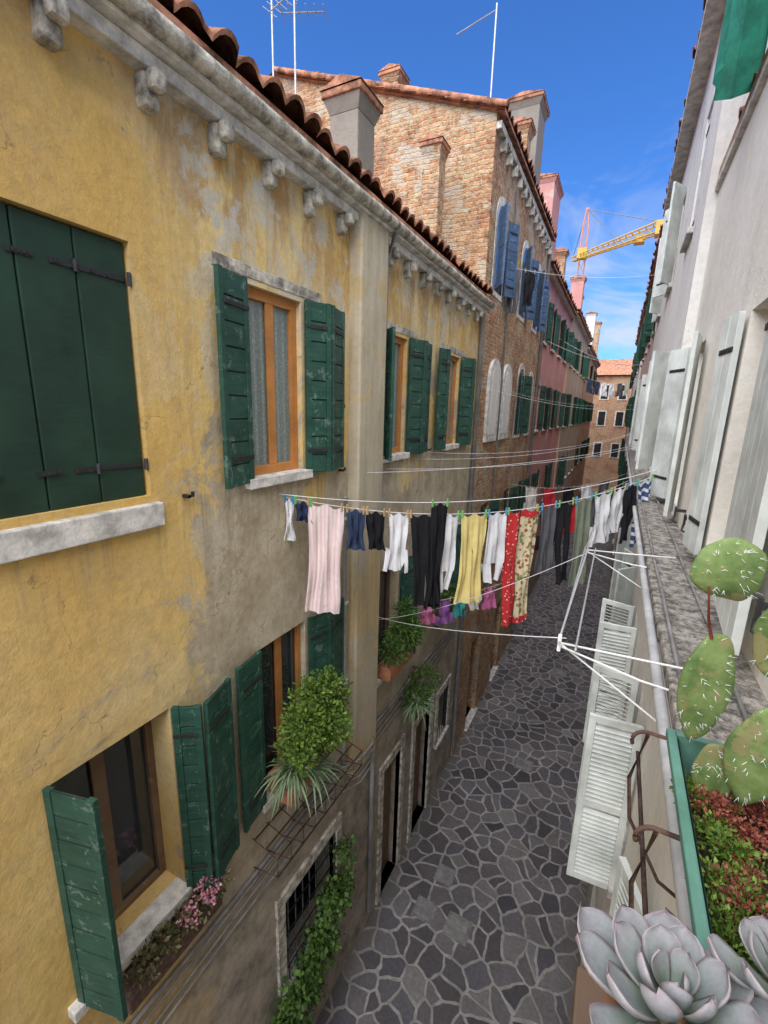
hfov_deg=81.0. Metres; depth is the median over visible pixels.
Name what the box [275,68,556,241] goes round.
tile roof
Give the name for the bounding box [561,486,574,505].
shirt
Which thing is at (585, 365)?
shutter leaf
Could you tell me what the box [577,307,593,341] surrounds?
tile roof
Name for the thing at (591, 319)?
chimney
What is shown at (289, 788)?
spider plant
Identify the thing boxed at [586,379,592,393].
shirt
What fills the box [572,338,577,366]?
shutter leaf
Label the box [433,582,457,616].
window box plants
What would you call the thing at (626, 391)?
shirt
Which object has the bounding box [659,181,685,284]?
shutter leaf
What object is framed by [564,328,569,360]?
shutter leaf
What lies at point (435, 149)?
chimney
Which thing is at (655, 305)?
shutter leaf
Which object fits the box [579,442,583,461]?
shutter leaf
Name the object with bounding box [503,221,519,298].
shutter leaf
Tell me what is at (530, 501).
shirt
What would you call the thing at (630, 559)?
shutter leaf
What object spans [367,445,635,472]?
clothesline
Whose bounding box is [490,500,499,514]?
shutter leaf
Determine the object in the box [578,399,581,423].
shutter leaf
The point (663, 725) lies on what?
gutter
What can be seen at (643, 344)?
shutter leaf
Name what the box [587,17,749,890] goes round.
facade wall
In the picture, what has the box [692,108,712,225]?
shutter leaf
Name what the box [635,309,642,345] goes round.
tile roof
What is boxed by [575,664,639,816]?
shutter leaf
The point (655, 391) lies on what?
shutter leaf
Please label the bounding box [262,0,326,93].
tv antenna
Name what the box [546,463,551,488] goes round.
shutter leaf
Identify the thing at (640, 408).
shutter leaf
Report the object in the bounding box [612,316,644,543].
sills and cornice
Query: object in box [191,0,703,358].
sky
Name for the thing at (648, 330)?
shutter leaf
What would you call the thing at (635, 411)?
shutter leaf
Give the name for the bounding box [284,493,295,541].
sock
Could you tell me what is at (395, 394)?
window pane
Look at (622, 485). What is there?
trousers
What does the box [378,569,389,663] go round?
window frame
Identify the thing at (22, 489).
shutter leaf
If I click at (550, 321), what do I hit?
shutter leaf
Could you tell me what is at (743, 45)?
green awning
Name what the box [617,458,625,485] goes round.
shutter leaf
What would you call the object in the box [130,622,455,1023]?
wall cables
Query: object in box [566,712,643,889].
shutter leaf
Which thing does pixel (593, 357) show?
sills and cornice
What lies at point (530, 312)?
shutter leaf
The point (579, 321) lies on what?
sills and cornice
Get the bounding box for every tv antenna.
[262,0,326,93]
[271,0,273,75]
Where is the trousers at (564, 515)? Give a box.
[555,497,573,584]
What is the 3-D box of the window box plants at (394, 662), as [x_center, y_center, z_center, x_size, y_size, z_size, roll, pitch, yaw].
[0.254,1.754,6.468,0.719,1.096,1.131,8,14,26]
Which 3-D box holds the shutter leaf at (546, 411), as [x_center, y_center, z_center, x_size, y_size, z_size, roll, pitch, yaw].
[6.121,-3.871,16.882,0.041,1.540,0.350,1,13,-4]
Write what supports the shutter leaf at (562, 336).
attached to the sills and cornice at (556, 283)
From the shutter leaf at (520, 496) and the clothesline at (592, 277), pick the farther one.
the shutter leaf at (520, 496)
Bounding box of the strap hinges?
[0,243,148,480]
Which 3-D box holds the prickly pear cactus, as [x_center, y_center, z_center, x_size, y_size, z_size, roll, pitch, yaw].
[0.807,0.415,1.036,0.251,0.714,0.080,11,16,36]
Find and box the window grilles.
[286,685,447,978]
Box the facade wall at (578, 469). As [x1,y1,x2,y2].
[571,350,596,502]
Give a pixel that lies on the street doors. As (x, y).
(386, 807)
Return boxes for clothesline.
[279,469,656,502]
[286,476,653,514]
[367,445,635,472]
[379,554,582,619]
[379,617,566,638]
[429,433,631,453]
[447,447,635,468]
[472,434,631,458]
[475,384,631,409]
[522,269,650,277]
[548,341,623,364]
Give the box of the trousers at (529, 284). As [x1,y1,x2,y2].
[522,268,535,306]
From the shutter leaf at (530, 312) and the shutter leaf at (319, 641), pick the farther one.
the shutter leaf at (530, 312)
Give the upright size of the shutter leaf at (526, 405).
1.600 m
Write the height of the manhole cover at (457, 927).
0.065 m
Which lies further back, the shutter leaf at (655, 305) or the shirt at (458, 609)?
the shutter leaf at (655, 305)
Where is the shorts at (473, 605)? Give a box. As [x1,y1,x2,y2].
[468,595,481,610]
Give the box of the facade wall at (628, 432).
[611,361,641,566]
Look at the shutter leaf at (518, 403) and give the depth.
11.90 m
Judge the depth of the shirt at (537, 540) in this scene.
7.97 m
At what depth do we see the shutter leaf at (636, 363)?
23.31 m
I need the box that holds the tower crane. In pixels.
[570,207,663,275]
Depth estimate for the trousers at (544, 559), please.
5.04 m
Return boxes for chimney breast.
[345,211,388,777]
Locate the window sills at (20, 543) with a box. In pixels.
[0,443,458,1023]
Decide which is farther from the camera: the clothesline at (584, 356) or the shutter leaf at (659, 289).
the clothesline at (584, 356)
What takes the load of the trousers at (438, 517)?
hanging from the clothesline at (460, 501)
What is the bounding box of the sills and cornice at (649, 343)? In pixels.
[607,281,654,629]
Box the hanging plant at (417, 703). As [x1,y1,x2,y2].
[397,662,440,727]
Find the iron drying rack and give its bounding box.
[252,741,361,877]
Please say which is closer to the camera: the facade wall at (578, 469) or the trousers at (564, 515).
the trousers at (564, 515)
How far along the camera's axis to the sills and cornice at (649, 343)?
15.80 m
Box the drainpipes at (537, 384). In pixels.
[482,186,551,630]
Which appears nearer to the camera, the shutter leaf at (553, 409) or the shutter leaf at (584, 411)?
the shutter leaf at (553, 409)
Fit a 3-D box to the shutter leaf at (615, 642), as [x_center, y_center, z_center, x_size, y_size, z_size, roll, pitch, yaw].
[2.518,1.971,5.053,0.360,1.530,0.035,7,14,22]
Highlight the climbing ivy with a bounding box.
[269,833,358,1023]
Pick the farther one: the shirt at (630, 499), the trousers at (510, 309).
the trousers at (510, 309)
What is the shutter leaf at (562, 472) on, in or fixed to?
attached to the sills and cornice at (579, 321)
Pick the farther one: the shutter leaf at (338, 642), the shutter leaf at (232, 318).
the shutter leaf at (338, 642)
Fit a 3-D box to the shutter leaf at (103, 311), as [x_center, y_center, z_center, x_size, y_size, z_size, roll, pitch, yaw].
[-1.582,-0.772,2.606,0.040,1.490,0.272,8,14,26]
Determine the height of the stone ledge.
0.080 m
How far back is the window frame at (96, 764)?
3.31 m
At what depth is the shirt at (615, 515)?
5.27 m
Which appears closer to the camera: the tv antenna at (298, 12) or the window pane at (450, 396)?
the tv antenna at (298, 12)
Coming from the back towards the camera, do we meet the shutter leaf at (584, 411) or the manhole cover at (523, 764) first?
the shutter leaf at (584, 411)
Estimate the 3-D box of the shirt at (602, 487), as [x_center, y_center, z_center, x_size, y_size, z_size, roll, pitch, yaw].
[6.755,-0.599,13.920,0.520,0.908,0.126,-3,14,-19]
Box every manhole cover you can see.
[411,895,437,924]
[433,863,455,887]
[442,910,472,946]
[514,756,533,772]
[553,668,567,676]
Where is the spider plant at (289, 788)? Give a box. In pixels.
[254,745,348,820]
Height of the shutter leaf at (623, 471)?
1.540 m
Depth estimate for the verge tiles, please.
8.25 m
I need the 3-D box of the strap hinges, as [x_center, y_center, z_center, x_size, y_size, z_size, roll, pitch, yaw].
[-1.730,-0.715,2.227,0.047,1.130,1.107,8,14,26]
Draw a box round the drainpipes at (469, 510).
[342,231,485,912]
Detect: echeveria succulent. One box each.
[575,903,767,1023]
[706,913,767,1001]
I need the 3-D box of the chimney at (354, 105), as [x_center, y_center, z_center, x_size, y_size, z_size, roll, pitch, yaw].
[-0.349,-3.810,4.937,0.506,1.390,0.516,8,14,26]
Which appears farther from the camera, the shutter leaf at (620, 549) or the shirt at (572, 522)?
the shutter leaf at (620, 549)
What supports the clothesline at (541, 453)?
attached to the facade wall at (198, 598)
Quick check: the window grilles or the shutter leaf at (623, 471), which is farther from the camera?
the shutter leaf at (623, 471)
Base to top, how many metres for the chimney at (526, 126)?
1.340 m
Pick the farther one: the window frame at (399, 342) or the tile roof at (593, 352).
the tile roof at (593, 352)
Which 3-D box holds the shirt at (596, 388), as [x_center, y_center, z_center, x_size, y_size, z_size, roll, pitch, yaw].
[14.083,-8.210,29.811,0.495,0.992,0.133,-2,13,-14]
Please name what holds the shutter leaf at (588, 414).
attached to the sills and cornice at (593, 357)
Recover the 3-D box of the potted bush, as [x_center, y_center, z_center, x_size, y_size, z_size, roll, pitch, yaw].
[-0.643,2.102,4.392,0.804,1.281,1.122,8,14,26]
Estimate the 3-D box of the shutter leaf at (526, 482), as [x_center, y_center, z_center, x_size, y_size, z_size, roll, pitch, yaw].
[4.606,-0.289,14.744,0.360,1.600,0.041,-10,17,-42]
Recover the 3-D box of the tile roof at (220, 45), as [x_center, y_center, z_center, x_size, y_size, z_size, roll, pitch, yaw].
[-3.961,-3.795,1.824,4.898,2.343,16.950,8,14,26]
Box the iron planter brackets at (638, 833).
[627,730,679,915]
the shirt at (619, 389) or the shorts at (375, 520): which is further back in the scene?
the shirt at (619, 389)
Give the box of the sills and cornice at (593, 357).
[574,347,598,499]
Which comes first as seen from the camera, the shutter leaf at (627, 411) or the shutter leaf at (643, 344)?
the shutter leaf at (643, 344)
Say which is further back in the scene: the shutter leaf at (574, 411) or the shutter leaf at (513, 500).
the shutter leaf at (574, 411)
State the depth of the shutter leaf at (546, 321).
14.34 m
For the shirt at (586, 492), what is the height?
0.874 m
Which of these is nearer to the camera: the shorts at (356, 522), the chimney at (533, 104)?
the shorts at (356, 522)
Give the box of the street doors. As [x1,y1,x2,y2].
[381,719,421,872]
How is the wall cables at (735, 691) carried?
attached to the facade wall at (735, 280)
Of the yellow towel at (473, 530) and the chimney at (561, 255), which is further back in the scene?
the chimney at (561, 255)
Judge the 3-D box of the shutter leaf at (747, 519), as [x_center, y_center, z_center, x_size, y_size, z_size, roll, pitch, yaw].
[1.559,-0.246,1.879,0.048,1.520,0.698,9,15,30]
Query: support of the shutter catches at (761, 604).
attached to the facade wall at (735, 280)
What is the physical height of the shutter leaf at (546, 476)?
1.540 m
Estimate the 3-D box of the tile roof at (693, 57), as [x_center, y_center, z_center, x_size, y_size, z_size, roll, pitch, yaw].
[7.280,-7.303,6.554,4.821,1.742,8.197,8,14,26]
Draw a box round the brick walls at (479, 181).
[276,76,547,754]
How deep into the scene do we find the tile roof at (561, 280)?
16.06 m
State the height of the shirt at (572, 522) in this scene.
0.694 m
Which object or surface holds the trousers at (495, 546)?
hanging from the clothesline at (466, 513)
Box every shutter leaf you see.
[0,202,48,519]
[5,205,101,510]
[42,785,127,1022]
[70,227,144,501]
[171,704,214,888]
[203,677,239,881]
[213,263,254,489]
[235,650,266,832]
[304,299,330,471]
[308,612,331,744]
[331,305,344,470]
[332,597,343,739]
[383,327,395,460]
[399,556,417,653]
[405,338,426,453]
[422,341,432,453]
[434,348,449,449]
[435,606,437,627]
[445,350,450,448]
[449,524,460,594]
[456,357,474,444]
[470,359,475,442]
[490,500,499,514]
[495,201,509,287]
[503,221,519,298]
[503,491,507,513]
[509,486,518,512]
[514,372,522,434]
[517,482,522,512]
[520,246,532,312]
[520,376,532,433]
[520,478,529,510]
[526,259,539,319]
[531,473,536,488]
[534,270,545,326]
[537,386,546,429]
[538,280,549,331]
[542,465,548,499]
[543,295,549,340]
[543,387,551,429]
[546,302,554,345]
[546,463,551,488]
[547,389,552,428]
[550,390,557,427]
[551,308,557,348]
[554,314,560,352]
[554,391,559,427]
[556,392,560,426]
[556,457,560,487]
[558,319,566,355]
[558,393,565,426]
[558,456,566,484]
[560,325,566,357]
[563,394,571,425]
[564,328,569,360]
[565,332,573,362]
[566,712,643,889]
[571,397,577,424]
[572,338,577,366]
[574,341,581,368]
[575,398,578,423]
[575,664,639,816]
[576,398,580,423]
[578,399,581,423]
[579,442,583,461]
[580,351,584,374]
[582,353,587,375]
[582,621,636,741]
[583,401,586,422]
[583,440,586,457]
[584,357,589,378]
[584,402,588,421]
[587,403,590,421]
[587,598,634,703]
[590,404,593,420]
[609,527,630,599]
[609,856,642,917]
[610,566,636,632]
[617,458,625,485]
[618,450,623,473]
[619,467,627,485]
[621,548,634,567]
[622,476,628,505]
[625,398,629,425]
[626,397,631,426]
[628,397,633,427]
[629,380,641,445]
[629,390,635,431]
[631,374,647,449]
[633,343,638,370]
[635,351,669,468]
[635,361,651,460]
[637,323,645,358]
[641,305,647,346]
[643,288,652,336]
[644,336,650,342]
[649,238,662,314]
[649,347,690,498]
[651,314,656,322]
[652,208,669,297]
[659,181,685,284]
[663,331,702,516]
[682,311,746,554]
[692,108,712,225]
[713,322,767,655]
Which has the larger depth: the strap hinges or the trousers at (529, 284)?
the trousers at (529, 284)
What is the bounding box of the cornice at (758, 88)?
[714,56,767,190]
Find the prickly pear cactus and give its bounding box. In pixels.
[676,537,767,810]
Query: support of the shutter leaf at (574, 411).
attached to the sills and cornice at (579, 321)
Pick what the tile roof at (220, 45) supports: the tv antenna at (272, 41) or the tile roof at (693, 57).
the tv antenna at (272, 41)
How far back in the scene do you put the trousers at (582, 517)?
5.17 m
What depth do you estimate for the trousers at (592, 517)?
8.67 m
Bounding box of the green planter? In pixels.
[666,728,767,976]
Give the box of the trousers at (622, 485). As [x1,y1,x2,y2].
[609,482,623,531]
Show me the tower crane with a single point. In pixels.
(637, 240)
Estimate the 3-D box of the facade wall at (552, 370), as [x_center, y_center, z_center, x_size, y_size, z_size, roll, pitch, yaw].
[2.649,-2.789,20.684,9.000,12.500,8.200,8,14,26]
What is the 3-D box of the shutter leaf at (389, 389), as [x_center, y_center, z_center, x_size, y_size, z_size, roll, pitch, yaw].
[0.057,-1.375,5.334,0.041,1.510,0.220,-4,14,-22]
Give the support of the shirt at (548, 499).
hanging from the clothesline
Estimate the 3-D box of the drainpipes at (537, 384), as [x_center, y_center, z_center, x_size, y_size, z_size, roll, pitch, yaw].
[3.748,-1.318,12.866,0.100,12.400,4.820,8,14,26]
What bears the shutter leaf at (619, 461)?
attached to the sills and cornice at (634, 381)
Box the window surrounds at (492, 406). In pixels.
[464,197,541,731]
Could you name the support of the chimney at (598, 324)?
on the tile roof at (593, 352)
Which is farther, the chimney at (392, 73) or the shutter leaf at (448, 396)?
the chimney at (392, 73)
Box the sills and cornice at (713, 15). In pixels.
[648,0,725,471]
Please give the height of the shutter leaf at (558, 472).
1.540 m
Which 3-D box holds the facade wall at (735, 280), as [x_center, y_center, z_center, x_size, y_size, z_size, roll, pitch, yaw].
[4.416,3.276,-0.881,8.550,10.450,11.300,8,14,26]
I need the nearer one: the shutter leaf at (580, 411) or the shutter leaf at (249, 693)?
the shutter leaf at (249, 693)
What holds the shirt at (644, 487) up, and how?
hanging from the clothesline at (466, 513)
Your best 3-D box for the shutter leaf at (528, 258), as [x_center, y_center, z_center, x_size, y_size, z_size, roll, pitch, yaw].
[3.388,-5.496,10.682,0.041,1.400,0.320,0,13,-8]
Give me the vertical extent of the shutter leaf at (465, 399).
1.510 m
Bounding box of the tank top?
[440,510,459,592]
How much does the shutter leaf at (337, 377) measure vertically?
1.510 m
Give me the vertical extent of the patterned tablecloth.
1.423 m
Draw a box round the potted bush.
[268,664,353,792]
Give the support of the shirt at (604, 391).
hanging from the clothesline
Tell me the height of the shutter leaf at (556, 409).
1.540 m
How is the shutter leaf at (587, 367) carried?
attached to the sills and cornice at (579, 321)
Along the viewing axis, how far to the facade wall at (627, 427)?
38.47 m
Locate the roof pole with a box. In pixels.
[457,2,497,96]
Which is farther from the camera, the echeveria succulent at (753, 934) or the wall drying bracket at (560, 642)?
the wall drying bracket at (560, 642)
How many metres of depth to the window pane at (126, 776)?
3.31 m
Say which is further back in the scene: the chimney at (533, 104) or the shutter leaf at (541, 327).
the shutter leaf at (541, 327)
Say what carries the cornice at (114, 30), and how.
attached to the facade wall at (198, 598)
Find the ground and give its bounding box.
[315,489,612,1023]
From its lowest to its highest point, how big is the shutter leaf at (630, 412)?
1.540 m
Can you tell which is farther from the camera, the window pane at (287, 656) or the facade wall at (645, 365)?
the facade wall at (645, 365)
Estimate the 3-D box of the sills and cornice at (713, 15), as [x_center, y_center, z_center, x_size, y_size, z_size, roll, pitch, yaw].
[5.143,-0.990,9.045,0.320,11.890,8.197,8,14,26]
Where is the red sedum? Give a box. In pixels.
[668,768,767,971]
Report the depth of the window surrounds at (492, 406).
10.46 m
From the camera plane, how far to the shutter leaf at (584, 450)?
38.77 m
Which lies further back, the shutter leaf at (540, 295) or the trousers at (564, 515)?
the shutter leaf at (540, 295)
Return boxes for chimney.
[319,74,384,175]
[378,63,409,84]
[418,133,450,238]
[508,89,549,186]
[514,116,536,157]
[539,173,563,258]
[554,247,569,278]
[570,275,586,310]
[586,312,597,344]
[593,321,601,354]
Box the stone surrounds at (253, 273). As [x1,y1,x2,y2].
[210,250,465,996]
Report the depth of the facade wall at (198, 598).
3.00 m
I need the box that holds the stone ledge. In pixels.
[627,441,767,743]
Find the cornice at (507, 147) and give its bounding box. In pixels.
[496,120,552,254]
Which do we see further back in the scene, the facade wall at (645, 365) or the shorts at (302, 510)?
the facade wall at (645, 365)
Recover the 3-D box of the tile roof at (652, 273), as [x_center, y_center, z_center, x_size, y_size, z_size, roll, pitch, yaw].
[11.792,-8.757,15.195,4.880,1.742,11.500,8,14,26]
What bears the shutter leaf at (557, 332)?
attached to the sills and cornice at (556, 283)
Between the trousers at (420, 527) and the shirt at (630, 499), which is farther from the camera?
the shirt at (630, 499)
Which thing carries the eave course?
on the cornice at (758, 88)
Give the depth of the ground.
8.15 m
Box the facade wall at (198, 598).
[0,0,480,1023]
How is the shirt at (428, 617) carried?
hanging from the clothesline
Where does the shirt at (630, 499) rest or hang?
hanging from the clothesline at (466, 513)
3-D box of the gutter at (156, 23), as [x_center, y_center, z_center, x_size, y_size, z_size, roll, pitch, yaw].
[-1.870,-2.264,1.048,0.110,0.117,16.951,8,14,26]
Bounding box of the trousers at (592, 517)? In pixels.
[587,490,604,540]
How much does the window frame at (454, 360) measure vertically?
1.460 m
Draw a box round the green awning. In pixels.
[713,0,767,101]
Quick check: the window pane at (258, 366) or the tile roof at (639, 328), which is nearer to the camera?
the window pane at (258, 366)
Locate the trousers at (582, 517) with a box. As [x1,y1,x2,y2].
[568,493,592,587]
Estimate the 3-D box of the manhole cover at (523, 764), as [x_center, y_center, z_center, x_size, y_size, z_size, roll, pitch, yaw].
[3.259,5.906,10.489,0.380,0.065,0.380,8,14,26]
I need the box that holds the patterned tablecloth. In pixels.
[501,504,539,625]
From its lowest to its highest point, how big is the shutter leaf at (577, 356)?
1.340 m
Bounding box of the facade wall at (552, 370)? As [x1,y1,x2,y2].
[527,278,570,599]
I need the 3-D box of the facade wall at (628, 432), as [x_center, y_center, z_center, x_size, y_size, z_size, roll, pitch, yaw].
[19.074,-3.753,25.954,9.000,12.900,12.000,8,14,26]
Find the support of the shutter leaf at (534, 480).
attached to the sills and cornice at (556, 283)
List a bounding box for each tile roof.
[147,0,492,299]
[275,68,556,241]
[551,259,578,315]
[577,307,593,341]
[588,344,600,366]
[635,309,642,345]
[642,224,662,316]
[663,0,706,208]
[738,54,764,119]
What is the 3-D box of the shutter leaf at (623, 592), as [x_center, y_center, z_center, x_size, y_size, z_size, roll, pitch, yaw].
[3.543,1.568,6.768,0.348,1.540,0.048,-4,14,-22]
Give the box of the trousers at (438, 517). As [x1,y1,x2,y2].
[423,499,448,609]
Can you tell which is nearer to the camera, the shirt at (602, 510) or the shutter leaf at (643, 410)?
the shirt at (602, 510)
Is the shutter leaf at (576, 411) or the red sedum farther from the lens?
the shutter leaf at (576, 411)
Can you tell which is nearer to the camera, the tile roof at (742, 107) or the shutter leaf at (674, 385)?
the tile roof at (742, 107)
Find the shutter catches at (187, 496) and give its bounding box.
[182,404,431,852]
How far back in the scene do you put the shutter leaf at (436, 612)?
7.83 m
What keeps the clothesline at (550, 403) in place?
attached to the facade wall at (198, 598)
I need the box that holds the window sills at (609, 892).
[607,717,628,898]
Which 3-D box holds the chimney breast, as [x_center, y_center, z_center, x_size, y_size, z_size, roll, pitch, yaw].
[-0.266,0.193,5.353,0.240,6.510,0.580,8,14,26]
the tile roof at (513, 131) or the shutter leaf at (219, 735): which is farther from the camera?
the tile roof at (513, 131)
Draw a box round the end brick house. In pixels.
[582,359,632,489]
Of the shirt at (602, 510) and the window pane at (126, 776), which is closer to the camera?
the window pane at (126, 776)
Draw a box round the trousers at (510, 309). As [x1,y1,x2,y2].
[506,267,521,313]
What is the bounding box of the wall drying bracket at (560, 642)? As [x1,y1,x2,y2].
[557,514,682,721]
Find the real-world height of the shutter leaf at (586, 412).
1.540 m
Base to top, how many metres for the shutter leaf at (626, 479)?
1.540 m
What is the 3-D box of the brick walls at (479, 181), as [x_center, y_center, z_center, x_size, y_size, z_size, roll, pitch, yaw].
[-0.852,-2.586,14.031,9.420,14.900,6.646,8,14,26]
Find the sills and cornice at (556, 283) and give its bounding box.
[534,266,574,500]
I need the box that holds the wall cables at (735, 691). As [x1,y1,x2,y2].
[630,453,747,720]
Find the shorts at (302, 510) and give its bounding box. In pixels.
[294,495,312,523]
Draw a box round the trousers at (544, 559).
[534,501,556,574]
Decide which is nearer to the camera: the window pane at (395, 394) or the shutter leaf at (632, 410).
the window pane at (395, 394)
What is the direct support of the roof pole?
on the tile roof at (513, 131)
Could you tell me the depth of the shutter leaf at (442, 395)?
6.91 m
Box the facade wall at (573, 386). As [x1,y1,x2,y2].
[552,317,587,551]
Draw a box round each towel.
[305,498,343,613]
[453,509,486,604]
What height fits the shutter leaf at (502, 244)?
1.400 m
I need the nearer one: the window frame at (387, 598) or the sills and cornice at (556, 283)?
the window frame at (387, 598)
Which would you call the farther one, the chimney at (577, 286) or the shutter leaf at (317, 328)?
the chimney at (577, 286)
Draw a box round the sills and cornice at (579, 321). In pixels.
[555,314,590,487]
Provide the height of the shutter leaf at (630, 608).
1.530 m
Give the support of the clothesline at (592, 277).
attached to the brick walls at (479, 181)
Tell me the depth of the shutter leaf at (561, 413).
21.28 m
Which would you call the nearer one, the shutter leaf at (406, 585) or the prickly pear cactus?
the prickly pear cactus
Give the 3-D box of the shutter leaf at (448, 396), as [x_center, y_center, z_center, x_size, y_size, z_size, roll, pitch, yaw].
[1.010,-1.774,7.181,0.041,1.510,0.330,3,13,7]
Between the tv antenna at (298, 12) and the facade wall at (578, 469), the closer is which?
the tv antenna at (298, 12)
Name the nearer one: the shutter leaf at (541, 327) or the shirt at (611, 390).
the shutter leaf at (541, 327)
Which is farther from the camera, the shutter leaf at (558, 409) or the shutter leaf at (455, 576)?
the shutter leaf at (558, 409)
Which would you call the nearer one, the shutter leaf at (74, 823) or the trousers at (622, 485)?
the shutter leaf at (74, 823)
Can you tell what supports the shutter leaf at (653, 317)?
attached to the sills and cornice at (713, 15)
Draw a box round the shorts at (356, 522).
[346,504,364,550]
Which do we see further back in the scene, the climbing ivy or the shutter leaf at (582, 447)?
the shutter leaf at (582, 447)
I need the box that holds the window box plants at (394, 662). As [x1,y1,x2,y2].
[378,594,425,682]
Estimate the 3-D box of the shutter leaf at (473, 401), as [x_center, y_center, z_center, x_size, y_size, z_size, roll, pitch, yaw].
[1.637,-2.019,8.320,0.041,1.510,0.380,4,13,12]
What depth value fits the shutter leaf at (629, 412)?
23.91 m
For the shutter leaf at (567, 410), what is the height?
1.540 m
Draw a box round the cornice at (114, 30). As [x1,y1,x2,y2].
[66,0,490,314]
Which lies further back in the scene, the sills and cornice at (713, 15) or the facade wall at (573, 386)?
the facade wall at (573, 386)
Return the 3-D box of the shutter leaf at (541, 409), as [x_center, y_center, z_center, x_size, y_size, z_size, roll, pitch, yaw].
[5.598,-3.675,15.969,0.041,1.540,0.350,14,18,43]
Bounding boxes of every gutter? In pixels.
[109,0,494,308]
[625,443,692,932]
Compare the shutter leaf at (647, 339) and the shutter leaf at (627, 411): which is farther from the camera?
the shutter leaf at (627, 411)
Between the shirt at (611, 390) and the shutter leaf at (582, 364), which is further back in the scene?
the shirt at (611, 390)
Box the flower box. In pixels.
[122,865,235,1015]
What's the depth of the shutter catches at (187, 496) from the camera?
3.08 m
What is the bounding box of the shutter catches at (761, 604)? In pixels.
[672,507,767,633]
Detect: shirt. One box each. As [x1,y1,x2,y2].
[382,508,408,572]
[420,605,435,624]
[435,596,452,625]
[453,602,465,617]
[481,584,496,609]
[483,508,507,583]
[523,486,537,510]
[534,509,557,550]
[543,488,555,508]
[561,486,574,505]
[563,503,575,535]
[579,483,592,501]
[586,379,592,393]
[587,487,612,546]
[593,380,599,394]
[598,478,610,494]
[600,382,607,396]
[607,483,626,533]
[608,383,614,396]
[615,383,621,396]
[618,479,637,543]
[622,382,629,395]
[629,474,652,546]
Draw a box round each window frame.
[88,720,165,919]
[248,286,297,475]
[261,624,300,784]
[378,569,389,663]
[392,337,403,452]
[446,356,456,443]
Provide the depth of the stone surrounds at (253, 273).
6.84 m
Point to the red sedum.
(739, 892)
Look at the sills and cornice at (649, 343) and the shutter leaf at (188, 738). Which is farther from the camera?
the sills and cornice at (649, 343)
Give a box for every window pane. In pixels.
[49,726,156,900]
[248,299,289,465]
[259,628,295,778]
[379,571,386,656]
[392,344,398,447]
[447,362,453,439]
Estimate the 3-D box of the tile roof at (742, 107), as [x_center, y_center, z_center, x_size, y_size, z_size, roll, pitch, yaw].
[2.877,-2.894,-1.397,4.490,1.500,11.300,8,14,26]
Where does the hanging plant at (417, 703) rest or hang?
attached to the facade wall at (198, 598)
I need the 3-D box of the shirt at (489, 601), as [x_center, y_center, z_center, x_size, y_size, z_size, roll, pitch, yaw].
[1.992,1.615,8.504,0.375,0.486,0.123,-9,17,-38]
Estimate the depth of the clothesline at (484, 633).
2.82 m
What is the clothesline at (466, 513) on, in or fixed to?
attached to the facade wall at (198, 598)
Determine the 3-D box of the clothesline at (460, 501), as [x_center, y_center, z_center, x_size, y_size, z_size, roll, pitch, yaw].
[1.208,-0.280,4.661,4.499,0.327,0.007,-3,14,-18]
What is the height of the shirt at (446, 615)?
0.511 m
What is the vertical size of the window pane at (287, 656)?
1.560 m
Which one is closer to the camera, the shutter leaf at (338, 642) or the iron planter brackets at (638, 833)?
the iron planter brackets at (638, 833)
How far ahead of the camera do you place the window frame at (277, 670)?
4.48 m
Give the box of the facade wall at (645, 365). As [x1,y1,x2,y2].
[608,325,655,618]
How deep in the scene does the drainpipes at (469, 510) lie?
6.96 m
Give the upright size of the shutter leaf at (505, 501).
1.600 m
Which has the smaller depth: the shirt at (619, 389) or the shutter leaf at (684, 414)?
the shutter leaf at (684, 414)
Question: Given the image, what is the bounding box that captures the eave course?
[718,48,767,176]
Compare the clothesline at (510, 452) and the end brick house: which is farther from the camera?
the end brick house
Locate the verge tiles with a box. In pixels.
[274,66,508,105]
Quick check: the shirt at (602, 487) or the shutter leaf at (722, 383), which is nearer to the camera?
the shutter leaf at (722, 383)
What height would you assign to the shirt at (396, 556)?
0.677 m
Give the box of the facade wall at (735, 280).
[578,78,767,968]
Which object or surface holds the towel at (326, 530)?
hanging from the clothesline at (466, 513)
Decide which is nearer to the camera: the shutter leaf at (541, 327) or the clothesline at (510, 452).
the clothesline at (510, 452)
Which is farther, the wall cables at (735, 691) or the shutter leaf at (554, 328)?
the shutter leaf at (554, 328)
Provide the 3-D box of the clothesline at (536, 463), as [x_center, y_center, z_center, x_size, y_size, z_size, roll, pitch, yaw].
[2.471,-0.885,7.024,5.576,0.298,0.005,-5,15,-28]
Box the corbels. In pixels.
[29,0,482,321]
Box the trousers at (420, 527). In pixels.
[410,510,439,606]
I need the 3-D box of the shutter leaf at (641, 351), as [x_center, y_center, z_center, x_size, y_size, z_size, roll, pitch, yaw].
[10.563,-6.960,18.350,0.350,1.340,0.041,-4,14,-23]
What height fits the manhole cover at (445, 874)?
0.065 m
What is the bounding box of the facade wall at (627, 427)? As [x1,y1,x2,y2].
[625,386,633,441]
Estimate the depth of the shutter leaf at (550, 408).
17.84 m
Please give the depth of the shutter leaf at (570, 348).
20.64 m
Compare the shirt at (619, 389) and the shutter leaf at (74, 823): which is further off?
the shirt at (619, 389)
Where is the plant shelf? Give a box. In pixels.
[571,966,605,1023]
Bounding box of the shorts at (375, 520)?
[366,506,385,550]

